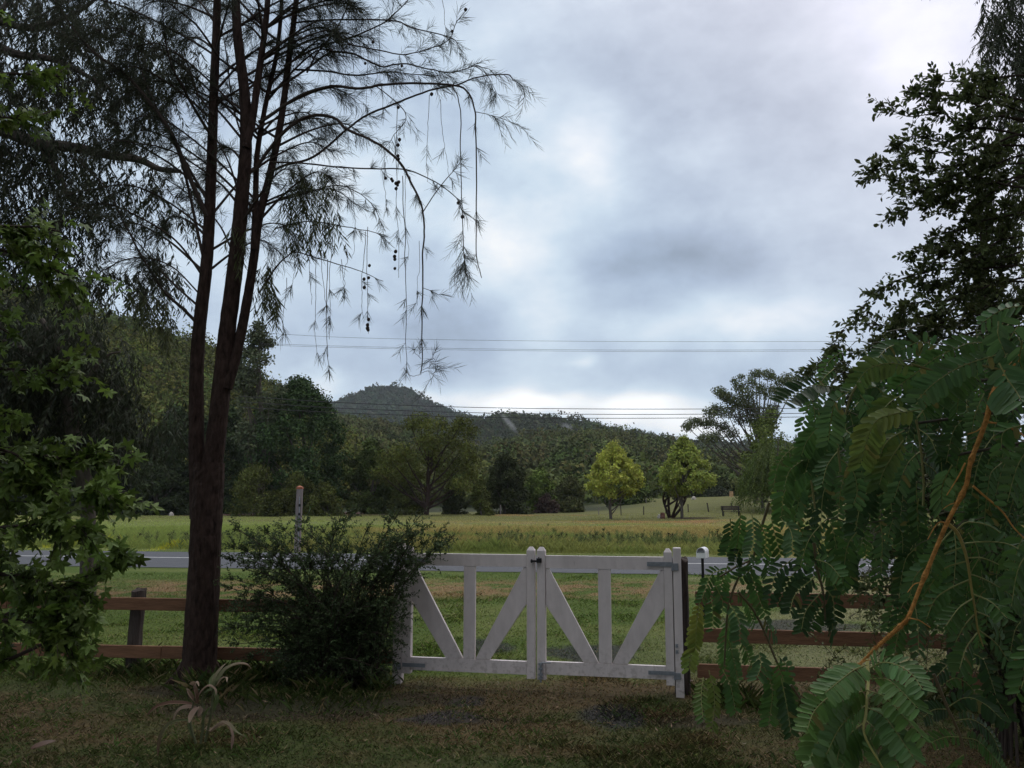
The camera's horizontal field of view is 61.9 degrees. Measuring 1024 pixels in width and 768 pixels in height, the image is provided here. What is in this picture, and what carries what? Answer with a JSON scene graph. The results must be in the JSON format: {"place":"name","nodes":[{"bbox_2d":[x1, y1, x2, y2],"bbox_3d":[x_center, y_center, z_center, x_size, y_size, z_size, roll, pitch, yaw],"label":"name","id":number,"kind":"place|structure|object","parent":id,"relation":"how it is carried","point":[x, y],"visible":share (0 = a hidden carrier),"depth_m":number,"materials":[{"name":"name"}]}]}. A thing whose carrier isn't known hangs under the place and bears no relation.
{"place":"outdoors","nodes":[
{"label":"outdoors","id":0,"kind":"place"},
{"bbox_2d":[25,315,346,510],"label":"wooded slope","id":1,"kind":"structure","parent":0,"point":[183,407],"depth_m":193.02,"materials":[{"name":"green plant"}]},
{"bbox_2d":[0,270,367,505],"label":"forest","id":2,"kind":"object","parent":1,"relation":"on","point":[167,376],"visible":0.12,"depth_m":206.79,"materials":[{"name":"green plant"}]},
{"bbox_2d":[338,392,452,424],"bbox_3d":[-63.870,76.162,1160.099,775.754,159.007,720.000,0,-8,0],"label":"hill","id":3,"kind":"structure","parent":0,"point":[374,412],"depth_m":1185.44,"materials":[{"name":"green plant"}]},
{"bbox_2d":[329,380,477,431],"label":"forest","id":4,"kind":"object","parent":3,"relation":"on","point":[380,394],"visible":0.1,"depth_m":1204.54,"materials":[{"name":"green plant"}]},
{"bbox_2d":[7,550,932,577],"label":"road","id":5,"kind":"structure","parent":0,"point":[156,560],"depth_m":23.67,"materials":[{"name":"grey asphalt"}]},
{"bbox_2d":[75,556,870,565],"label":"road marking","id":6,"kind":"object","parent":5,"relation":"on","point":[361,559],"visible":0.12,"depth_m":25.51,"materials":[{"name":"paint"}]},
{"bbox_2d":[0,642,1008,721],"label":"tall grass","id":7,"kind":"structure","parent":0,"point":[238,675],"depth_m":8.22,"materials":[{"name":"green plant"}]},
{"bbox_2d":[358,492,652,507],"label":"foothill","id":8,"kind":"structure","parent":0,"point":[583,502],"depth_m":157.93,"materials":[{"name":"green plant"}]},
{"bbox_2d":[316,407,929,504],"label":"forest","id":9,"kind":"object","parent":8,"relation":"on","point":[557,455],"visible":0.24,"depth_m":260.06,"materials":[{"name":"green plant"}]},
{"bbox_2d":[0,496,1023,767],"bbox_3d":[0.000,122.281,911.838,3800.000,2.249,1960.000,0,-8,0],"label":"ground","id":10,"kind":"structure","parent":0,"point":[654,506],"depth_m":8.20,"materials":[{"name":"green plant"}]},
{"bbox_2d":[9,472,55,515],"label":"tree","id":11,"kind":"object","parent":10,"relation":"on","point":[24,501],"visible":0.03,"depth_m":89.35,"materials":[{"name":"green plant"}]},
{"bbox_2d":[2,318,65,468],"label":"tree","id":12,"kind":"object","parent":10,"relation":"on","point":[38,393],"depth_m":98.95,"materials":[{"name":"green plant"}]},
{"bbox_2d":[31,740,54,748],"bbox_3d":[-3.460,2.663,6.295,0.169,0.057,0.056,2,-8,-13],"label":"fallen leaf","id":13,"kind":"object","parent":10,"relation":"on","point":[41,743],"visible":1,"depth_m":6.31,"materials":[{"name":"brown plant"}]},
{"bbox_2d":[0,9,163,710],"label":"maple tree","id":14,"kind":"object","parent":10,"relation":"on","point":[34,468],"visible":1,"depth_m":4.39,"materials":[{"name":"green plant"}]},
{"bbox_2d":[0,295,188,595],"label":"weeping tree","id":15,"kind":"object","parent":10,"relation":"on","point":[34,353],"visible":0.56,"depth_m":16.09,"materials":[{"name":"green plant"}]},
{"bbox_2d":[65,465,129,515],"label":"tree","id":16,"kind":"object","parent":10,"relation":"on","point":[73,500],"visible":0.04,"depth_m":89.01,"materials":[{"name":"green plant"}]},
{"bbox_2d":[0,0,209,349],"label":"gum tree","id":17,"kind":"object","parent":10,"relation":"on","point":[22,139],"visible":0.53,"depth_m":12.48,"materials":[{"name":"green plant"}]},
{"bbox_2d":[84,399,147,512],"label":"tree","id":18,"kind":"object","parent":10,"relation":"on","point":[128,487],"visible":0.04,"depth_m":99.81,"materials":[{"name":"green plant"}]},
{"bbox_2d":[115,459,188,515],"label":"tree","id":19,"kind":"object","parent":10,"relation":"on","point":[166,493],"visible":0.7,"depth_m":91.18,"materials":[{"name":"green plant"}]},
{"bbox_2d":[137,404,188,513],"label":"tree","id":20,"kind":"object","parent":10,"relation":"on","point":[181,467],"visible":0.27,"depth_m":95.29,"materials":[{"name":"green plant"}]},
{"bbox_2d":[0,587,391,669],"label":"rail fence","id":21,"kind":"object","parent":10,"relation":"on","point":[137,603],"visible":0.45,"depth_m":9.04,"materials":[{"name":"brown wood"}]},
{"bbox_2d":[147,662,250,756],"bbox_3d":[-2.197,2.288,5.984,0.715,0.619,0.230,0,-8,0],"label":"withered maize","id":22,"kind":"object","parent":10,"relation":"on","point":[214,679],"visible":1,"depth_m":5.99,"materials":[{"name":"beige plant"}]},
{"bbox_2d":[187,402,255,513],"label":"tree","id":23,"kind":"object","parent":10,"relation":"on","point":[233,465],"visible":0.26,"depth_m":100.28,"materials":[{"name":"green plant"}]},
{"bbox_2d":[225,461,283,516],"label":"olive shrub","id":24,"kind":"object","parent":10,"relation":"on","point":[245,480],"visible":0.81,"depth_m":86.38,"materials":[{"name":"green plant"}]},
{"bbox_2d":[229,319,290,504],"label":"tall tree","id":25,"kind":"object","parent":10,"relation":"on","point":[253,355],"visible":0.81,"depth_m":91.62,"materials":[{"name":"green plant"}]},
{"bbox_2d":[5,0,543,685],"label":"casuarina","id":26,"kind":"object","parent":10,"relation":"on","point":[205,542],"visible":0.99,"depth_m":9.31,"materials":[{"name":"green plant"}]},
{"bbox_2d":[259,490,295,516],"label":"olive shrub","id":27,"kind":"object","parent":10,"relation":"on","point":[279,503],"visible":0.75,"depth_m":85.47,"materials":[{"name":"green plant"}]},
{"bbox_2d":[237,374,353,514],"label":"tall tree","id":28,"kind":"object","parent":10,"relation":"on","point":[301,388],"visible":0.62,"depth_m":93.56,"materials":[{"name":"green plant"}]},
{"bbox_2d":[280,469,316,515],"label":"olive shrub","id":29,"kind":"object","parent":10,"relation":"on","point":[296,479],"visible":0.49,"depth_m":88.99,"materials":[{"name":"green plant"}]},
{"bbox_2d":[294,486,303,551],"bbox_3d":[-7.390,4.753,29.508,0.245,2.469,0.265,0,-8,0],"label":"marker post","id":30,"kind":"object","parent":10,"relation":"on","point":[299,499],"visible":0.77,"depth_m":29.49,"materials":[{"name":"wood"}]},
{"bbox_2d":[305,479,344,516],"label":"olive shrub","id":31,"kind":"object","parent":10,"relation":"on","point":[326,492],"visible":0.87,"depth_m":87.00,"materials":[{"name":"green plant"}]},
{"bbox_2d":[213,499,458,687],"bbox_3d":[-1.748,2.178,8.549,2.619,2.032,1.250,-2,-8,13],"label":"gate shrub","id":32,"kind":"object","parent":10,"relation":"on","point":[340,636],"visible":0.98,"depth_m":8.39,"materials":[{"name":"green plant"}]},
{"bbox_2d":[337,437,396,513],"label":"tree","id":33,"kind":"object","parent":10,"relation":"on","point":[372,497],"visible":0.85,"depth_m":95.35,"materials":[{"name":"green plant"}]},
{"bbox_2d":[392,543,405,683],"bbox_3d":[-1.146,2.445,8.645,0.085,1.635,0.099,-2,-8,12],"label":"gate post","id":34,"kind":"object","parent":10,"relation":"on","point":[400,674],"visible":0.14,"depth_m":8.58,"materials":[{"name":"white paint"}]},
{"bbox_2d":[394,545,535,678],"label":"garden gate","id":35,"kind":"structure","parent":34,"relation":"attached to","point":[522,594],"depth_m":8.46,"materials":[{"name":"white paint"}]},
{"bbox_2d":[385,478,430,514],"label":"tree","id":36,"kind":"object","parent":10,"relation":"on","point":[406,504],"visible":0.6,"depth_m":93.44,"materials":[{"name":"green plant"}]},
{"bbox_2d":[368,409,483,514],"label":"spreading gum","id":37,"kind":"object","parent":10,"relation":"on","point":[432,459],"visible":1,"depth_m":91.11,"materials":[{"name":"green plant"}]},
{"bbox_2d":[440,479,470,514],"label":"tree","id":38,"kind":"object","parent":10,"relation":"on","point":[454,504],"visible":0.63,"depth_m":93.42,"materials":[{"name":"green plant"}]},
{"bbox_2d":[67,522,868,548],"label":"weeds","id":39,"kind":"object","parent":10,"relation":"on","point":[653,539],"visible":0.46,"depth_m":31.50,"materials":[{"name":"green plant"}]},
{"bbox_2d":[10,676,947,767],"bbox_3d":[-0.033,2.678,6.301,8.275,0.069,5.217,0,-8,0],"label":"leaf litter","id":40,"kind":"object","parent":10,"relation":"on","point":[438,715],"visible":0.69,"depth_m":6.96,"materials":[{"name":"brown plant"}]},
{"bbox_2d":[469,477,494,515],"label":"round bush","id":41,"kind":"object","parent":10,"relation":"on","point":[480,495],"visible":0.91,"depth_m":88.90,"materials":[{"name":"green plant"}]},
{"bbox_2d":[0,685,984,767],"bbox_3d":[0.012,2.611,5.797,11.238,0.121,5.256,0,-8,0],"label":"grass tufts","id":42,"kind":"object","parent":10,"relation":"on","point":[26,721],"visible":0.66,"depth_m":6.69,"materials":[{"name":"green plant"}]},
{"bbox_2d":[476,452,534,513],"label":"tree","id":43,"kind":"object","parent":10,"relation":"on","point":[505,486],"visible":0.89,"depth_m":96.41,"materials":[{"name":"green plant"}]},
{"bbox_2d":[0,506,1023,558],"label":"paddock grass","id":44,"kind":"structure","parent":10,"relation":"on","point":[568,544],"depth_m":37.13,"materials":[{"name":"green plant"}]},
{"bbox_2d":[523,467,557,512],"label":"tree","id":45,"kind":"object","parent":10,"relation":"on","point":[539,483],"visible":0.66,"depth_m":102.48,"materials":[{"name":"green plant"}]},
{"bbox_2d":[532,493,561,513],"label":"wood tree","id":46,"kind":"object","parent":10,"relation":"on","point":[546,503],"visible":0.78,"depth_m":99.46,"materials":[{"name":"brown plant"}]},
{"bbox_2d":[552,473,586,512],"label":"tree","id":47,"kind":"object","parent":10,"relation":"on","point":[570,493],"visible":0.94,"depth_m":106.14,"materials":[{"name":"green plant"}]},
{"bbox_2d":[584,440,645,519],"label":"young tree","id":48,"kind":"object","parent":10,"relation":"on","point":[614,452],"visible":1,"depth_m":73.83,"materials":[{"name":"green plant"}]},
{"bbox_2d":[598,467,655,506],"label":"tree","id":49,"kind":"object","parent":10,"relation":"on","point":[637,498],"visible":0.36,"depth_m":124.78,"materials":[{"name":"green plant"}]},
{"bbox_2d":[660,480,690,517],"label":"forked tree","id":50,"kind":"object","parent":10,"relation":"on","point":[669,503],"visible":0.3,"depth_m":76.11,"materials":[{"name":"brown plant"}]},
{"bbox_2d":[673,547,684,697],"bbox_3d":[1.578,2.374,8.075,0.076,1.625,0.104,-2,-8,12],"label":"gate post","id":51,"kind":"object","parent":10,"relation":"on","point":[678,617],"visible":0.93,"depth_m":8.05,"materials":[{"name":"white paint"}]},
{"bbox_2d":[530,547,680,685],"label":"garden gate","id":52,"kind":"structure","parent":51,"relation":"attached to","point":[550,596],"depth_m":8.19,"materials":[{"name":"white paint"}]},
{"bbox_2d":[672,556,690,694],"bbox_3d":[1.633,2.413,8.216,0.156,1.485,0.159,-2,-8,11],"label":"fence post","id":53,"kind":"object","parent":10,"relation":"on","point":[685,607],"visible":0.41,"depth_m":8.17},
{"bbox_2d":[656,434,720,517],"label":"young tree","id":54,"kind":"object","parent":10,"relation":"on","point":[690,462],"visible":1,"depth_m":73.91,"materials":[{"name":"green plant"}]},
{"bbox_2d":[696,547,708,619],"bbox_3d":[2.945,3.163,13.114,0.142,1.291,0.264,-4,-8,25],"label":"letterbox","id":55,"kind":"object","parent":10,"relation":"on","point":[702,553],"visible":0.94,"depth_m":13.12,"materials":[{"name":"white metal"}]},
{"bbox_2d":[687,471,738,497],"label":"tree","id":56,"kind":"object","parent":10,"relation":"on","point":[722,480],"visible":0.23,"depth_m":130.89,"materials":[{"name":"green plant"}]},
{"bbox_2d":[703,485,734,496],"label":"wood tree","id":57,"kind":"object","parent":10,"relation":"on","point":[718,491],"visible":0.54,"depth_m":126.78,"materials":[{"name":"green plant"}]},
{"bbox_2d":[721,506,740,515],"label":"park bench","id":58,"kind":"object","parent":10,"relation":"on","point":[730,508],"visible":0.92,"depth_m":77.43,"materials":[{"name":"brown wood"}]},
{"bbox_2d":[681,368,803,503],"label":"tall gum","id":59,"kind":"object","parent":10,"relation":"on","point":[726,397],"visible":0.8,"depth_m":97.14,"materials":[{"name":"green plant"}]},
{"bbox_2d":[738,407,798,507],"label":"pale tree","id":60,"kind":"object","parent":10,"relation":"on","point":[765,431],"visible":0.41,"depth_m":89.68,"materials":[{"name":"green plant"}]},
{"bbox_2d":[730,433,817,513],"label":"willow","id":61,"kind":"object","parent":10,"relation":"on","point":[758,466],"visible":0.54,"depth_m":82.35,"materials":[{"name":"green plant"}]},
{"bbox_2d":[695,591,982,702],"bbox_3d":[4.064,2.475,7.782,4.663,1.248,0.171,-1,-8,10],"label":"rail fence","id":62,"kind":"object","parent":10,"relation":"on","point":[787,637],"visible":0.18,"depth_m":7.92,"materials":[{"name":"brown wood"}]},
{"bbox_2d":[680,302,1023,767],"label":"feather leaf tree","id":63,"kind":"object","parent":10,"relation":"on","point":[876,458],"visible":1,"depth_m":2.52,"materials":[{"name":"glossy green foliage"},{"name":"orange-brown bark"}]},
{"bbox_2d":[852,525,879,543],"bbox_3d":[12.622,5.583,30.515,1.334,1.352,1.098,0,-8,0],"label":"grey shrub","id":64,"kind":"object","parent":10,"relation":"on","point":[874,534],"visible":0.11,"depth_m":30.28,"materials":[{"name":"green plant"}]},
{"bbox_2d":[789,60,1023,766],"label":"tree","id":65,"kind":"object","parent":10,"relation":"on","point":[980,294],"visible":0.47,"depth_m":6.46,"materials":[{"name":"green plant"}]},
{"bbox_2d":[921,0,1023,339],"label":"gum tree","id":66,"kind":"object","parent":10,"relation":"on","point":[998,45],"visible":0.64,"depth_m":11.70,"materials":[{"name":"green plant"}]},
{"bbox_2d":[0,0,1023,443],"label":"sky","id":67,"kind":"structure","parent":0,"point":[692,180],"materials":[{"name":"grey"}]},
{"bbox_2d":[241,407,783,418],"bbox_3d":[7.888,1.729,51.219,48.371,0.694,0.038,0,-8,0],"label":"overhead cable","id":68,"kind":"object","parent":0,"point":[511,417],"visible":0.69,"depth_m":51.17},
{"bbox_2d":[241,396,799,408],"bbox_3d":[7.740,1.101,50.294,47.494,0.800,0.038,0,-8,0],"label":"overhead cable","id":69,"kind":"object","parent":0,"point":[488,407],"visible":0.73,"depth_m":50.25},
{"bbox_2d":[459,424,584,444],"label":"hill","id":70,"kind":"structure","parent":0,"point":[506,428],"depth_m":691.53,"materials":[{"name":"green plant"}]},
{"bbox_2d":[422,409,1023,456],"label":"forest","id":71,"kind":"object","parent":70,"relation":"on","point":[529,422],"visible":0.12,"depth_m":699.06,"materials":[{"name":"green plant"}]},
{"bbox_2d":[247,402,802,414],"bbox_3d":[7.797,1.430,50.654,47.834,0.788,0.038,0,-8,0],"label":"overhead cable","id":72,"kind":"object","parent":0,"point":[529,413],"visible":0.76,"depth_m":50.60,"materials":[{"name":"black metal"}]},
{"bbox_2d":[259,343,842,349],"bbox_3d":[10.103,-2.672,61.289,56.535,0.503,0.021,0,-8,0],"label":"overhead cable","id":73,"kind":"object","parent":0,"point":[463,348],"visible":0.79,"depth_m":61.27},
{"bbox_2d":[269,333,941,341],"bbox_3d":[10.043,-3.341,60.974,56.235,0.660,0.021,0,-8,0],"label":"overhead cable","id":74,"kind":"object","parent":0,"point":[635,341],"visible":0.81,"depth_m":60.93,"materials":[{"name":"black metal"}]},
{"bbox_2d":[274,345,958,351],"bbox_3d":[10.201,-2.597,61.884,57.084,0.508,0.021,0,-8,0],"label":"overhead cable","id":75,"kind":"object","parent":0,"point":[604,351],"visible":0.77,"depth_m":61.85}
]}

